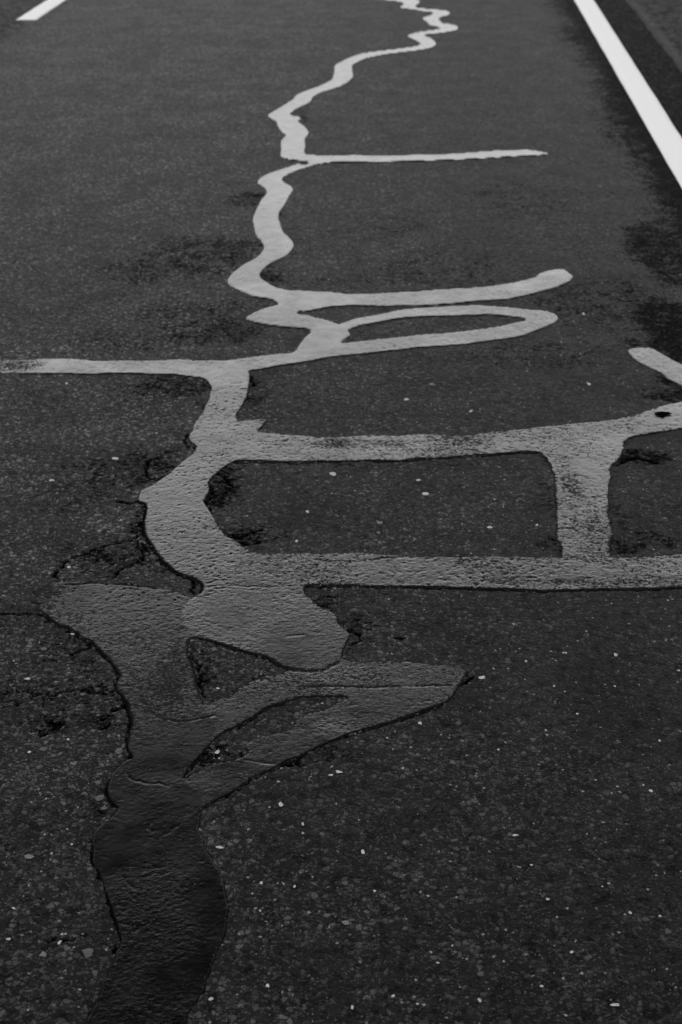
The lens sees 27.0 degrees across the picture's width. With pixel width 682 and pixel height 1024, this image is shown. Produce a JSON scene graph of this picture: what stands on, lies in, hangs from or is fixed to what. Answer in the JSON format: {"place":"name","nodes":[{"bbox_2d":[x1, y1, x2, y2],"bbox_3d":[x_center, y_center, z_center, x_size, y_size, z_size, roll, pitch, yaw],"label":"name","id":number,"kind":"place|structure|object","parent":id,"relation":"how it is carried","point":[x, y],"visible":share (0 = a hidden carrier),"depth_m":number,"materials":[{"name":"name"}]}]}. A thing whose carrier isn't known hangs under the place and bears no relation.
{"place":"outdoors","nodes":[
{"label":"outdoors","id":0,"kind":"place"},
{"bbox_2d":[0,0,681,1023],"bbox_3d":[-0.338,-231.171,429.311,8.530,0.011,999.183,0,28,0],"label":"road","id":1,"kind":"structure","parent":0,"point":[140,146],"depth_m":3.33,"materials":[{"name":"black asphalt"}]},
{"bbox_2d":[24,854,33,858],"bbox_3d":[-0.481,0.531,2.197,0.017,0.002,0.010,0,28,0],"label":"stone chip","id":2,"kind":"object","parent":1,"relation":"on","point":[28,856],"visible":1,"depth_m":2.19,"materials":[{"name":"grey stone"}]},
{"bbox_2d":[17,0,64,19],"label":"line dash","id":3,"kind":"object","parent":1,"relation":"on","point":[40,10],"visible":1,"depth_m":9.06,"materials":[{"name":"paint"}]},
{"bbox_2d":[82,948,93,957],"bbox_3d":[-0.359,0.626,2.022,0.016,0.004,0.016,-11,30,-20],"label":"stone chip","id":4,"kind":"object","parent":1,"relation":"on","point":[87,952],"visible":1,"depth_m":2.02,"materials":[{"name":"grey stone"}]},
{"bbox_2d":[95,795,103,800],"bbox_3d":[-0.393,0.465,2.318,0.016,0.004,0.012,-7,29,-12],"label":"stone chip","id":5,"kind":"object","parent":1,"relation":"on","point":[99,797],"visible":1,"depth_m":2.32,"materials":[{"name":"grey stone"}]},
{"bbox_2d":[115,748,122,753],"bbox_3d":[-0.379,0.407,2.426,0.013,0.003,0.015,12,31,21],"label":"stone chip","id":6,"kind":"object","parent":1,"relation":"on","point":[118,750],"visible":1,"depth_m":2.42,"materials":[{"name":"grey stone"}]},
{"bbox_2d":[31,581,228,1023],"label":"sealed crack","id":7,"kind":"object","parent":1,"relation":"on","point":[149,851],"visible":1,"depth_m":2.27,"materials":[{"name":"black asphalt"}]},
{"bbox_2d":[137,369,349,670],"bbox_3d":[-0.283,-0.035,3.250,0.366,0.010,1.466,-6,29,-10],"label":"sealed crack","id":8,"kind":"object","parent":1,"relation":"on","point":[285,621],"visible":1,"depth_m":2.96,"materials":[{"name":"grey asphalt"}]},
{"bbox_2d":[0,305,558,383],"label":"sealed crack","id":9,"kind":"object","parent":1,"relation":"on","point":[205,370],"visible":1,"depth_m":4.03,"materials":[{"name":"grey asphalt"}]},
{"bbox_2d":[166,658,467,816],"bbox_3d":[-0.073,0.355,2.531,0.655,0.009,0.280,-19,34,-31],"label":"sealed crack","id":10,"kind":"object","parent":1,"relation":"on","point":[368,702],"visible":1,"depth_m":2.54,"materials":[{"name":"grey asphalt"}]},
{"bbox_2d":[227,0,457,359],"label":"sealed crack","id":11,"kind":"object","parent":1,"relation":"on","point":[276,241],"visible":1,"depth_m":5.06,"materials":[{"name":"grey asphalt"}]},
{"bbox_2d":[269,269,572,311],"bbox_3d":[0.275,-0.683,4.451,1.007,0.017,0.273,-6,29,-10],"label":"sealed crack","id":12,"kind":"object","parent":1,"relation":"on","point":[539,282],"visible":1,"depth_m":4.41,"materials":[{"name":"grey asphalt"}]},
{"bbox_2d":[312,149,547,165],"bbox_3d":[0.364,-1.461,5.885,1.024,0.017,0.185,-3,29,-5],"label":"sealed crack","id":13,"kind":"object","parent":1,"relation":"on","point":[354,158],"visible":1,"depth_m":5.89,"materials":[{"name":"grey asphalt"}]},
{"bbox_2d":[211,551,681,592],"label":"sealed crack","id":14,"kind":"object","parent":1,"relation":"on","point":[370,570],"visible":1,"depth_m":2.95,"materials":[{"name":"grey asphalt"}]},
{"bbox_2d":[212,402,681,462],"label":"sealed crack","id":15,"kind":"object","parent":1,"relation":"on","point":[270,447],"visible":1,"depth_m":3.49,"materials":[{"name":"grey asphalt"}]},
{"bbox_2d":[654,411,671,415],"bbox_3d":[0.822,-0.252,3.634,0.042,0.001,0.030,-15,32,-25],"label":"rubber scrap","id":16,"kind":"object","parent":15,"relation":"on","point":[661,413],"visible":1,"depth_m":3.63,"materials":[{"name":"black rubber"}]},
{"bbox_2d":[531,428,630,575],"bbox_3d":[0.588,-0.036,3.254,0.276,0.012,0.721,0,28,0],"label":"sealed crack","id":17,"kind":"object","parent":1,"relation":"on","point":[582,501],"visible":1,"depth_m":3.21,"materials":[{"name":"grey asphalt"}]},
{"bbox_2d":[574,0,681,186],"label":"edge line","id":18,"kind":"object","parent":1,"relation":"on","point":[666,136],"visible":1,"depth_m":6.99,"materials":[{"name":"paint"}]},
{"bbox_2d":[627,347,681,385],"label":"sealed crack","id":19,"kind":"object","parent":1,"relation":"on","point":[662,364],"visible":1,"depth_m":3.94,"materials":[{"name":"grey asphalt"}]},
{"bbox_2d":[1,214,681,1023],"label":"grit","id":20,"kind":"object","parent":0,"point":[355,746],"visible":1,"depth_m":2.34,"materials":[{"name":"stone"}]},
{"bbox_2d":[626,0,681,71],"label":"shoulder","id":21,"kind":"object","parent":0,"point":[661,20],"visible":1,"depth_m":8.70}
]}

